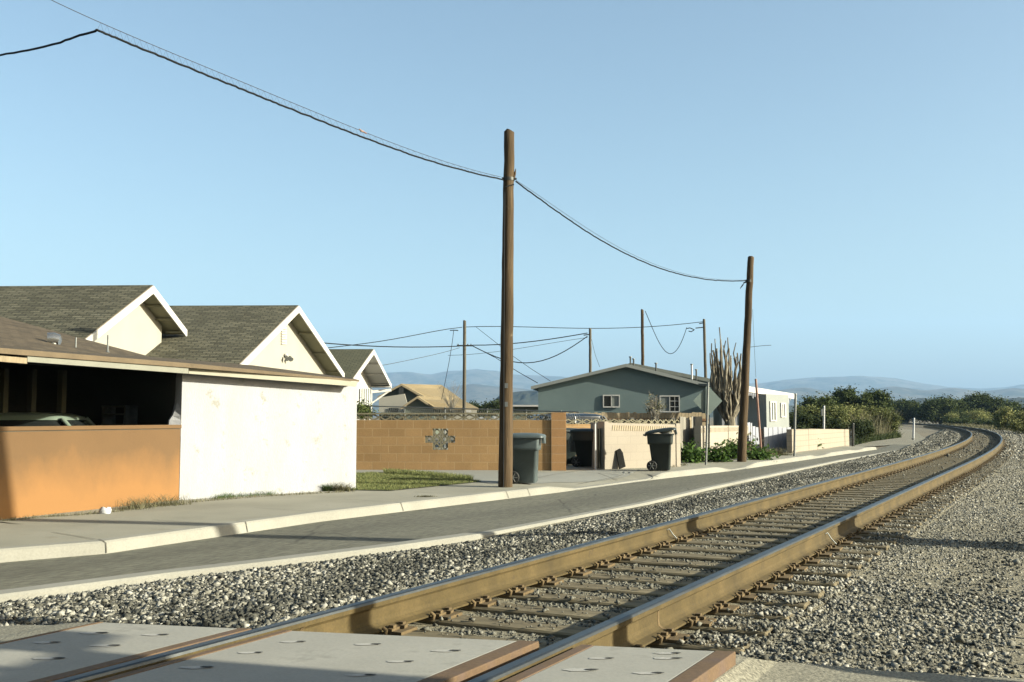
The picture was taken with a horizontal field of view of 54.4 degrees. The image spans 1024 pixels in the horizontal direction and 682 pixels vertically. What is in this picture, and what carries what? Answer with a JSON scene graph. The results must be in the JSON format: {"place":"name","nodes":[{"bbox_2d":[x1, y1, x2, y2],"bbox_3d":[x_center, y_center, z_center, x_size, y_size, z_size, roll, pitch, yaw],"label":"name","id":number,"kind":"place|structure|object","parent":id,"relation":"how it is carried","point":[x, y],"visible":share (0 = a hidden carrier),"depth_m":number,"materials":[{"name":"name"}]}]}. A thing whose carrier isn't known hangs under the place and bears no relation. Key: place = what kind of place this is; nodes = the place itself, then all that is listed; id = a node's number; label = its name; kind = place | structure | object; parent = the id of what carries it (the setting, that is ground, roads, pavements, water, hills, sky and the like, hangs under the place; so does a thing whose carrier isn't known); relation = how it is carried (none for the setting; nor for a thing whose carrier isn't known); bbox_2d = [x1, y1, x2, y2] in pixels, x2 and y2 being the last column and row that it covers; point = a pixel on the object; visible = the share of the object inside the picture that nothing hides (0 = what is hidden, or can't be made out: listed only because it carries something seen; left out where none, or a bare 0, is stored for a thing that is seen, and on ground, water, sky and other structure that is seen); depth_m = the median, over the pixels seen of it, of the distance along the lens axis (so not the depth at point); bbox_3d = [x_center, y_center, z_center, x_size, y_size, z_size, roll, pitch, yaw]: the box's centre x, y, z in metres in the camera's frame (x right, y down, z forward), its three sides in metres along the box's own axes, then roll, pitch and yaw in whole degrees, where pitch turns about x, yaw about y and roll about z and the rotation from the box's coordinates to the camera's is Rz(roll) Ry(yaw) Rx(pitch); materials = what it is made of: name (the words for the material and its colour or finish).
{"place":"outdoors","nodes":[
{"label":"outdoors","id":0,"kind":"place"},
{"bbox_2d":[0,446,862,546],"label":"pavement","id":1,"kind":"structure","parent":0,"point":[40,530],"depth_m":14.18,"materials":[{"name":"concrete"}]},
{"bbox_2d":[0,412,94,425],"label":"parked car","id":2,"kind":"object","parent":1,"relation":"on","point":[30,419],"visible":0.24,"depth_m":15.42,"materials":[{"name":"white metal"}]},
{"bbox_2d":[0,425,181,519],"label":"garden wall","id":3,"kind":"structure","parent":1,"relation":"on","point":[45,470],"depth_m":14.04,"materials":[{"name":"paint"}]},
{"bbox_2d":[0,285,186,354],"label":"house","id":4,"kind":"structure","parent":1,"relation":"on","point":[141,319],"depth_m":23.48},
{"bbox_2d":[101,405,137,424],"bbox_3d":[-7.152,1.935,18.105,0.520,1.520,0.350,-1,-5,17],"label":"shelf unit","id":5,"kind":"object","parent":1,"relation":"on","point":[109,414],"visible":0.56,"depth_m":18.08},
{"bbox_2d":[115,492,191,509],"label":"dry weeds","id":6,"kind":"object","parent":1,"relation":"on","point":[142,505],"visible":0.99,"depth_m":14.60,"materials":[{"name":"plant"}]},
{"bbox_2d":[0,316,358,499],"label":"carport","id":7,"kind":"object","parent":1,"relation":"on","point":[246,429],"visible":0.8,"depth_m":17.07,"materials":[{"name":"paint"}]},
{"bbox_2d":[146,305,344,376],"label":"house","id":8,"kind":"structure","parent":1,"relation":"on","point":[270,336],"depth_m":27.09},
{"bbox_2d":[187,487,349,502],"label":"dry weeds","id":9,"kind":"object","parent":1,"relation":"on","point":[224,498],"visible":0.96,"depth_m":16.35,"materials":[{"name":"plant"}]},
{"bbox_2d":[350,471,480,490],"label":"lawn","id":10,"kind":"structure","parent":1,"relation":"on","point":[380,480],"depth_m":19.96,"materials":[{"name":"green plant"}]},
{"bbox_2d":[382,468,473,479],"bbox_3d":[-1.947,2.930,22.100,0.760,0.120,3.909,3,-5,-38],"label":"lawn edge","id":11,"kind":"object","parent":10,"relation":"on","point":[422,472],"visible":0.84,"depth_m":21.95,"materials":[{"name":"green plant"}]},
{"bbox_2d":[356,413,550,470],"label":"block wall","id":12,"kind":"structure","parent":1,"relation":"on","point":[398,444],"depth_m":24.60,"materials":[{"name":"brick"}]},
{"bbox_2d":[369,406,578,447],"bbox_3d":[-1.606,2.864,30.872,8.302,1.796,0.121,-2,-5,29],"label":"wire fence","id":13,"kind":"object","parent":12,"relation":"on","point":[486,409],"visible":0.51,"depth_m":30.80,"materials":[{"name":"metal"}]},
{"bbox_2d":[498,129,516,486],"bbox_3d":[-0.087,-0.603,18.976,0.353,7.014,0.281,0,-4,0],"label":"utility pole","id":14,"kind":"object","parent":1,"relation":"on","point":[505,471],"visible":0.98,"depth_m":18.86,"materials":[{"name":"wood"}]},
{"bbox_2d":[0,29,503,179],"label":"telephone cable","id":15,"kind":"object","parent":14,"relation":"attached to","point":[140,48],"visible":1,"depth_m":13.68,"materials":[{"name":"metal"}]},
{"bbox_2d":[52,0,503,177],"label":"messenger wire","id":16,"kind":"object","parent":14,"relation":"attached to","point":[255,87],"visible":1,"depth_m":13.74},
{"bbox_2d":[513,433,545,483],"bbox_3d":[0.249,2.354,20.031,0.848,1.008,0.730,-1,-4,8],"label":"wheelie bin","id":17,"kind":"object","parent":1,"relation":"on","point":[526,447],"visible":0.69,"depth_m":19.76,"materials":[{"name":"plastic"}]},
{"bbox_2d":[551,412,565,470],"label":"wall pillar","id":18,"kind":"structure","parent":1,"relation":"on","point":[558,441],"depth_m":24.37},
{"bbox_2d":[527,413,606,423],"bbox_3d":[2.003,3.102,32.866,4.440,1.416,1.740,2,-5,-20],"label":"parked car","id":19,"kind":"object","parent":1,"relation":"on","point":[580,416],"visible":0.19,"depth_m":32.30,"materials":[{"name":"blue metal"}]},
{"bbox_2d":[568,428,593,466],"bbox_3d":[1.944,2.816,26.348,0.848,1.008,0.730,-1,-4,15],"label":"wheelie bin","id":20,"kind":"object","parent":1,"relation":"on","point":[582,439],"visible":0.82,"depth_m":26.08,"materials":[{"name":"plastic"}]},
{"bbox_2d":[566,419,644,427],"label":"enclosure wall","id":21,"kind":"structure","parent":1,"relation":"on","point":[578,425],"depth_m":29.20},
{"bbox_2d":[531,364,710,423],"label":"house","id":22,"kind":"structure","parent":1,"relation":"on","point":[624,388],"depth_m":45.26,"materials":[{"name":"paint"}]},
{"bbox_2d":[603,395,619,407],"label":"window","id":23,"kind":"structure","parent":22,"relation":"in","point":[609,401],"depth_m":45.24,"materials":[{"name":"white glass"}]},
{"bbox_2d":[628,363,711,389],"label":"roof","id":24,"kind":"structure","parent":22,"relation":"on","point":[699,378],"depth_m":51.00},
{"bbox_2d":[660,395,679,411],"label":"window","id":25,"kind":"structure","parent":22,"relation":"in","point":[672,402],"depth_m":44.98,"materials":[{"name":"white glass"}]},
{"bbox_2d":[591,421,680,468],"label":"block wall","id":26,"kind":"structure","parent":1,"relation":"on","point":[629,440],"depth_m":25.48,"materials":[{"name":"concrete"}]},
{"bbox_2d":[566,412,708,425],"bbox_3d":[4.558,3.394,36.864,6.570,1.527,1.557,1,-4,-13],"label":"fence","id":27,"kind":"object","parent":1,"relation":"on","point":[645,416],"visible":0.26,"depth_m":37.81,"materials":[{"name":"beige wood"}]},
{"bbox_2d":[643,391,665,422],"bbox_3d":[5.113,2.437,35.915,1.068,1.410,0.941,2,-5,-23],"label":"twiggy shrub","id":28,"kind":"object","parent":1,"relation":"on","point":[654,406],"visible":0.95,"depth_m":35.81,"materials":[{"name":"plant"}]},
{"bbox_2d":[643,427,676,470],"bbox_3d":[3.614,2.629,24.259,0.824,1.046,0.701,-1,-4,12],"label":"wheelie bin","id":29,"kind":"object","parent":1,"relation":"on","point":[660,444],"visible":1,"depth_m":24.00,"materials":[{"name":"plastic"}]},
{"bbox_2d":[679,416,693,460],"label":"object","id":30,"kind":"structure","parent":1,"relation":"on","point":[686,430],"depth_m":29.63,"materials":[{"name":"beige concrete"}]},
{"bbox_2d":[680,438,710,462],"bbox_3d":[5.122,3.211,28.883,1.264,0.821,1.400,3,-5,-33],"label":"leafy plant","id":31,"kind":"object","parent":1,"relation":"on","point":[690,454],"visible":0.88,"depth_m":28.77,"materials":[{"name":"green plant"}]},
{"bbox_2d":[693,382,721,464],"bbox_3d":[5.408,2.267,27.389,0.860,2.264,0.104,1,-4,-12],"label":"road sign","id":32,"kind":"object","parent":1,"relation":"on","point":[707,400],"visible":1,"depth_m":27.44,"materials":[{"name":"metal"}]},
{"bbox_2d":[701,442,736,461],"bbox_3d":[6.087,3.319,29.348,1.282,0.686,1.022,-1,-4,12],"label":"leafy plant","id":33,"kind":"object","parent":1,"relation":"on","point":[718,455],"visible":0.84,"depth_m":29.20,"materials":[{"name":"green plant"}]},
{"bbox_2d":[694,426,748,461],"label":"block wall","id":34,"kind":"structure","parent":1,"relation":"on","point":[719,434],"depth_m":31.54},
{"bbox_2d":[710,327,741,425],"bbox_3d":[8.044,1.833,36.975,1.450,4.644,1.460,0,-4,0],"label":"bare tree","id":35,"kind":"object","parent":1,"relation":"on","point":[723,385],"visible":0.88,"depth_m":36.69,"materials":[{"name":"plant"}]},
{"bbox_2d":[737,256,753,461],"bbox_3d":[6.904,0.583,29.442,0.618,6.242,0.276,0,-4,0],"label":"utility pole","id":36,"kind":"object","parent":1,"relation":"on","point":[742,429],"visible":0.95,"depth_m":29.34,"materials":[{"name":"wood"}]},
{"bbox_2d":[515,181,744,281],"bbox_3d":[3.618,-2.267,24.869,0.028,0.916,12.986,-3,-5,33],"label":"telephone cable","id":37,"kind":"object","parent":36,"relation":"attached to","point":[611,245],"visible":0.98,"depth_m":22.67,"materials":[{"name":"rubber"}]},
{"bbox_2d":[698,383,793,446],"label":"annex","id":38,"kind":"object","parent":1,"relation":"on","point":[773,408],"visible":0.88,"depth_m":41.35,"materials":[{"name":"paint"}]},
{"bbox_2d":[746,438,780,459],"bbox_3d":[7.607,3.363,30.602,1.184,0.784,1.118,-3,-5,35],"label":"leafy plant","id":39,"kind":"object","parent":1,"relation":"on","point":[754,453],"visible":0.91,"depth_m":30.48,"materials":[{"name":"green plant"}]},
{"bbox_2d":[762,427,790,450],"bbox_3d":[9.952,3.671,37.432,1.769,0.901,0.080,4,-6,-41],"label":"board fence","id":40,"kind":"object","parent":1,"relation":"on","point":[774,437],"visible":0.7,"depth_m":37.33,"materials":[{"name":"white wood"}]},
{"bbox_2d":[786,429,848,452],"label":"block wall","id":41,"kind":"structure","parent":1,"relation":"on","point":[807,440],"depth_m":39.68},
{"bbox_2d":[0,444,907,589],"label":"road","id":42,"kind":"structure","parent":0,"point":[385,528],"depth_m":12.71,"materials":[{"name":"asphalt"}]},
{"bbox_2d":[356,470,638,483],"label":"driveway","id":43,"kind":"structure","parent":0,"point":[487,476],"depth_m":22.77,"materials":[{"name":"grey concrete"}]},
{"bbox_2d":[0,0,1023,387],"label":"sky","id":44,"kind":"structure","parent":0,"point":[867,156],"materials":[{"name":"blue"}]},
{"bbox_2d":[370,417,940,448],"bbox_3d":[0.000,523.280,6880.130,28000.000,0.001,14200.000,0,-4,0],"label":"ground","id":45,"kind":"structure","parent":0,"point":[924,432],"depth_m":108.59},
{"bbox_2d":[0,622,108,641],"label":"asphalt apron","id":46,"kind":"object","parent":45,"relation":"on","point":[12,632],"visible":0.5,"depth_m":5.60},
{"bbox_2d":[329,349,391,419],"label":"house","id":47,"kind":"structure","parent":45,"relation":"on","point":[364,367],"depth_m":45.13,"materials":[{"name":"white"}]},
{"bbox_2d":[377,384,460,419],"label":"house","id":48,"kind":"structure","parent":45,"relation":"on","point":[401,394],"depth_m":84.17,"materials":[{"name":"beige"}]},
{"bbox_2d":[0,447,876,562],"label":"kerb","id":49,"kind":"structure","parent":45,"relation":"on","point":[76,548],"depth_m":13.22,"materials":[{"name":"concrete"}]},
{"bbox_2d":[400,396,478,433],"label":"house","id":50,"kind":"structure","parent":45,"relation":"on","point":[421,401],"depth_m":80.22,"materials":[{"name":"beige"}]},
{"bbox_2d":[0,450,894,602],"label":"kerb","id":51,"kind":"structure","parent":45,"relation":"on","point":[33,592],"depth_m":9.48,"materials":[{"name":"concrete"}]},
{"bbox_2d":[457,320,471,419],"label":"utility pole","id":52,"kind":"object","parent":45,"relation":"on","point":[464,345],"visible":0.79,"depth_m":61.94,"materials":[{"name":"wood"}]},
{"bbox_2d":[475,398,499,417],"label":"bushy tree","id":53,"kind":"object","parent":45,"relation":"on","point":[493,404],"visible":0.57,"depth_m":93.53,"materials":[{"name":"green plant"}]},
{"bbox_2d":[0,424,1023,678],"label":"ballast bed","id":54,"kind":"object","parent":45,"relation":"on","point":[932,584],"visible":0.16,"depth_m":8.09,"materials":[{"name":"gravel"}]},
{"bbox_2d":[0,622,251,681],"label":"concrete crossing","id":55,"kind":"object","parent":54,"relation":"on","point":[59,654],"visible":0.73,"depth_m":4.81,"materials":[{"name":"concrete"}]},
{"bbox_2d":[93,630,538,681],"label":"concrete crossing","id":56,"kind":"object","parent":54,"relation":"on","point":[290,656],"visible":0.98,"depth_m":4.54,"materials":[{"name":"concrete"}]},
{"bbox_2d":[374,621,643,649],"bbox_3d":[-0.102,1.802,5.742,2.600,0.235,0.267,-2,-5,25],"label":"railroad tie","id":57,"kind":"object","parent":54,"relation":"on","point":[402,628],"visible":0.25,"depth_m":5.93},
{"bbox_2d":[51,423,972,681],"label":"rail","id":58,"kind":"object","parent":57,"relation":"on","point":[375,615],"visible":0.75,"depth_m":7.22,"materials":[{"name":"metal"}]},
{"bbox_2d":[415,607,749,653],"bbox_3d":[0.145,1.835,6.181,2.600,0.235,0.267,-2,-5,26],"label":"railroad tie","id":59,"kind":"object","parent":54,"relation":"on","point":[664,640],"visible":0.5,"depth_m":6.14,"materials":[{"name":"wood"}]},
{"bbox_2d":[457,595,772,636],"bbox_3d":[0.392,1.868,6.621,2.600,0.235,0.267,-2,-5,25],"label":"railroad tie","id":60,"kind":"object","parent":54,"relation":"on","point":[487,603],"visible":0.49,"depth_m":6.59,"materials":[{"name":"wood"}]},
{"bbox_2d":[502,644,735,681],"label":"concrete crossing","id":61,"kind":"object","parent":54,"relation":"on","point":[585,663],"visible":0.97,"depth_m":4.44,"materials":[{"name":"concrete"}]},
{"bbox_2d":[493,584,792,620],"bbox_3d":[0.639,1.902,7.060,2.600,0.235,0.267,-2,-5,25],"label":"railroad tie","id":62,"kind":"object","parent":54,"relation":"on","point":[521,592],"visible":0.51,"depth_m":7.03,"materials":[{"name":"wood"}]},
{"bbox_2d":[527,575,809,608],"bbox_3d":[0.885,1.935,7.500,2.600,0.235,0.267,-2,-5,25],"label":"railroad tie","id":63,"kind":"object","parent":54,"relation":"on","point":[744,596],"visible":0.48,"depth_m":7.46,"materials":[{"name":"wood"}]},
{"bbox_2d":[559,566,824,598],"bbox_3d":[1.131,1.968,7.939,2.600,0.235,0.267,-2,-5,27],"label":"railroad tie","id":64,"kind":"object","parent":54,"relation":"on","point":[762,586],"visible":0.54,"depth_m":7.87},
{"bbox_2d":[467,423,1003,681],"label":"rail","id":65,"kind":"object","parent":64,"relation":"on","point":[645,624],"visible":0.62,"depth_m":6.86,"materials":[{"name":"metal"}]},
{"bbox_2d":[585,559,838,588],"bbox_3d":[1.378,2.002,8.378,2.600,0.235,0.267,-2,-5,25],"label":"railroad tie","id":66,"kind":"object","parent":54,"relation":"on","point":[780,577],"visible":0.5,"depth_m":8.32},
{"bbox_2d":[609,552,850,578],"bbox_3d":[1.625,2.035,8.818,2.600,0.235,0.267,-2,-5,25],"label":"railroad tie","id":67,"kind":"object","parent":54,"relation":"on","point":[626,557],"visible":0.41,"depth_m":8.77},
{"bbox_2d":[631,546,861,569],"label":"railroad tie","id":68,"kind":"object","parent":54,"relation":"on","point":[809,561],"visible":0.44,"depth_m":9.21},
{"bbox_2d":[651,541,871,561],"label":"railroad tie","id":69,"kind":"object","parent":54,"relation":"on","point":[819,554],"visible":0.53,"depth_m":9.65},
{"bbox_2d":[670,535,880,555],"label":"railroad tie","id":70,"kind":"object","parent":54,"relation":"on","point":[830,547],"visible":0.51,"depth_m":10.07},
{"bbox_2d":[687,531,888,549],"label":"railroad tie","id":71,"kind":"object","parent":54,"relation":"on","point":[841,542],"visible":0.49,"depth_m":10.51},
{"bbox_2d":[702,526,896,544],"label":"railroad tie","id":72,"kind":"object","parent":54,"relation":"on","point":[711,530],"visible":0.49,"depth_m":10.96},
{"bbox_2d":[716,522,903,538],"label":"railroad tie","id":73,"kind":"object","parent":54,"relation":"on","point":[859,532],"visible":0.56,"depth_m":11.39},
{"bbox_2d":[729,518,909,533],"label":"railroad tie","id":74,"kind":"object","parent":54,"relation":"on","point":[740,522],"visible":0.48,"depth_m":11.84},
{"bbox_2d":[742,515,915,528],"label":"railroad tie","id":75,"kind":"object","parent":54,"relation":"on","point":[751,518],"visible":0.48,"depth_m":12.29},
{"bbox_2d":[754,511,921,525],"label":"railroad tie","id":76,"kind":"object","parent":54,"relation":"on","point":[760,514],"visible":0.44,"depth_m":12.73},
{"bbox_2d":[764,508,926,521],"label":"railroad tie","id":77,"kind":"object","parent":54,"relation":"on","point":[770,511],"visible":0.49,"depth_m":13.12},
{"bbox_2d":[774,506,931,517],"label":"railroad tie","id":78,"kind":"object","parent":54,"relation":"on","point":[782,509],"visible":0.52,"depth_m":13.60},
{"bbox_2d":[783,503,935,514],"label":"railroad tie","id":79,"kind":"object","parent":54,"relation":"on","point":[790,506],"visible":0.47,"depth_m":14.06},
{"bbox_2d":[792,500,939,510],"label":"railroad tie","id":80,"kind":"object","parent":54,"relation":"on","point":[905,506],"visible":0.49,"depth_m":14.50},
{"bbox_2d":[801,498,943,507],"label":"railroad tie","id":81,"kind":"object","parent":54,"relation":"on","point":[806,501],"visible":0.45,"depth_m":14.93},
{"bbox_2d":[808,496,947,505],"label":"railroad tie","id":82,"kind":"object","parent":54,"relation":"on","point":[812,498],"visible":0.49,"depth_m":15.40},
{"bbox_2d":[823,491,954,500],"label":"railroad tie","id":83,"kind":"object","parent":54,"relation":"on","point":[826,493],"visible":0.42,"depth_m":16.23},
{"bbox_2d":[829,489,957,498],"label":"railroad tie","id":84,"kind":"object","parent":54,"relation":"on","point":[833,492],"visible":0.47,"depth_m":16.67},
{"bbox_2d":[947,416,993,425],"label":"shrub","id":85,"kind":"object","parent":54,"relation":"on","point":[983,421],"visible":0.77,"depth_m":148.59,"materials":[{"name":"green plant"}]},
{"bbox_2d":[961,408,993,423],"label":"shrub","id":86,"kind":"object","parent":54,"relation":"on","point":[974,414],"visible":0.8,"depth_m":162.80,"materials":[{"name":"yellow plant"}]},
{"bbox_2d":[990,405,1016,429],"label":"shrub","id":87,"kind":"object","parent":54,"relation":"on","point":[1002,418],"visible":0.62,"depth_m":99.12,"materials":[{"name":"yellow plant"}]},
{"bbox_2d":[1005,410,1023,433],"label":"shrub","id":88,"kind":"object","parent":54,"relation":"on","point":[1016,423],"visible":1,"depth_m":79.21,"materials":[{"name":"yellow plant"}]},
{"bbox_2d":[513,405,537,419],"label":"shed","id":89,"kind":"structure","parent":45,"relation":"on","point":[525,407],"depth_m":59.85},
{"bbox_2d":[789,408,821,428],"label":"shrub","id":90,"kind":"object","parent":45,"relation":"on","point":[804,421],"visible":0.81,"depth_m":58.63,"materials":[{"name":"green plant"}]},
{"bbox_2d":[791,391,840,412],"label":"bushy tree","id":91,"kind":"object","parent":45,"relation":"on","point":[821,400],"visible":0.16,"depth_m":84.27,"materials":[{"name":"green plant"}]},
{"bbox_2d":[792,403,850,421],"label":"shrub","id":92,"kind":"object","parent":45,"relation":"on","point":[836,412],"visible":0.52,"depth_m":62.82,"materials":[{"name":"green plant"}]},
{"bbox_2d":[810,410,848,428],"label":"shrub","id":93,"kind":"object","parent":45,"relation":"on","point":[832,423],"visible":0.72,"depth_m":60.10,"materials":[{"name":"green plant"}]},
{"bbox_2d":[829,385,859,406],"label":"bushy tree","id":94,"kind":"object","parent":45,"relation":"on","point":[848,395],"visible":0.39,"depth_m":90.74,"materials":[{"name":"green plant"}]},
{"bbox_2d":[832,402,871,437],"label":"shrub","id":95,"kind":"object","parent":45,"relation":"on","point":[850,411],"visible":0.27,"depth_m":67.04,"materials":[{"name":"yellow plant"}]},
{"bbox_2d":[846,408,902,439],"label":"reeds","id":96,"kind":"object","parent":45,"relation":"on","point":[883,429],"visible":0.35,"depth_m":67.38,"materials":[{"name":"plant"}]},
{"bbox_2d":[850,402,904,433],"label":"shrub","id":97,"kind":"object","parent":45,"relation":"on","point":[895,420],"visible":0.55,"depth_m":70.29,"materials":[{"name":"green plant"}]},
{"bbox_2d":[851,430,904,445],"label":"verge grass","id":98,"kind":"structure","parent":45,"relation":"on","point":[897,434],"depth_m":63.86,"materials":[{"name":"green plant"}]},
{"bbox_2d":[856,386,900,417],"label":"bushy tree","id":99,"kind":"object","parent":45,"relation":"on","point":[878,397],"visible":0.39,"depth_m":89.23,"materials":[{"name":"green plant"}]},
{"bbox_2d":[891,395,926,422],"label":"bushy tree","id":100,"kind":"object","parent":45,"relation":"on","point":[905,405],"visible":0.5,"depth_m":192.99,"materials":[{"name":"green plant"}]},
{"bbox_2d":[909,393,970,423],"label":"bushy tree","id":101,"kind":"object","parent":45,"relation":"on","point":[934,409],"visible":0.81,"depth_m":187.40,"materials":[{"name":"green plant"}]},
{"bbox_2d":[961,391,1023,419],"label":"bushy tree","id":102,"kind":"object","parent":45,"relation":"on","point":[983,401],"visible":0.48,"depth_m":193.08,"materials":[{"name":"green plant"}]},
{"bbox_2d":[370,384,1023,416],"bbox_3d":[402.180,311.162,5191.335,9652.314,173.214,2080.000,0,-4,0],"label":"hills","id":103,"kind":"structure","parent":0,"point":[476,392],"depth_m":4895.86,"materials":[{"name":"blue"}]},
{"bbox_2d":[371,369,1023,392],"bbox_3d":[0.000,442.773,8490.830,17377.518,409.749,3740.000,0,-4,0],"label":"hills","id":104,"kind":"structure","parent":0,"point":[492,378],"depth_m":8023.94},
{"bbox_2d":[491,390,1023,416],"bbox_3d":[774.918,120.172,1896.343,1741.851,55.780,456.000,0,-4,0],"label":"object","id":105,"kind":"structure","parent":0,"point":[525,397],"depth_m":1818.62,"materials":[{"name":"grey wood"}]},
{"bbox_2d":[713,654,1023,681],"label":"asphalt apron","id":106,"kind":"object","parent":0,"point":[745,669],"visible":0.9,"depth_m":4.91,"materials":[{"name":"asphalt"}]},
{"bbox_2d":[855,429,925,446],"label":"dirt path","id":107,"kind":"structure","parent":0,"point":[905,438],"depth_m":61.01,"materials":[{"name":"soil"}]},
{"bbox_2d":[845,417,876,441],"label":"shrub","id":108,"kind":"object","parent":107,"relation":"on","point":[866,429],"visible":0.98,"depth_m":54.67,"materials":[{"name":"green plant"}]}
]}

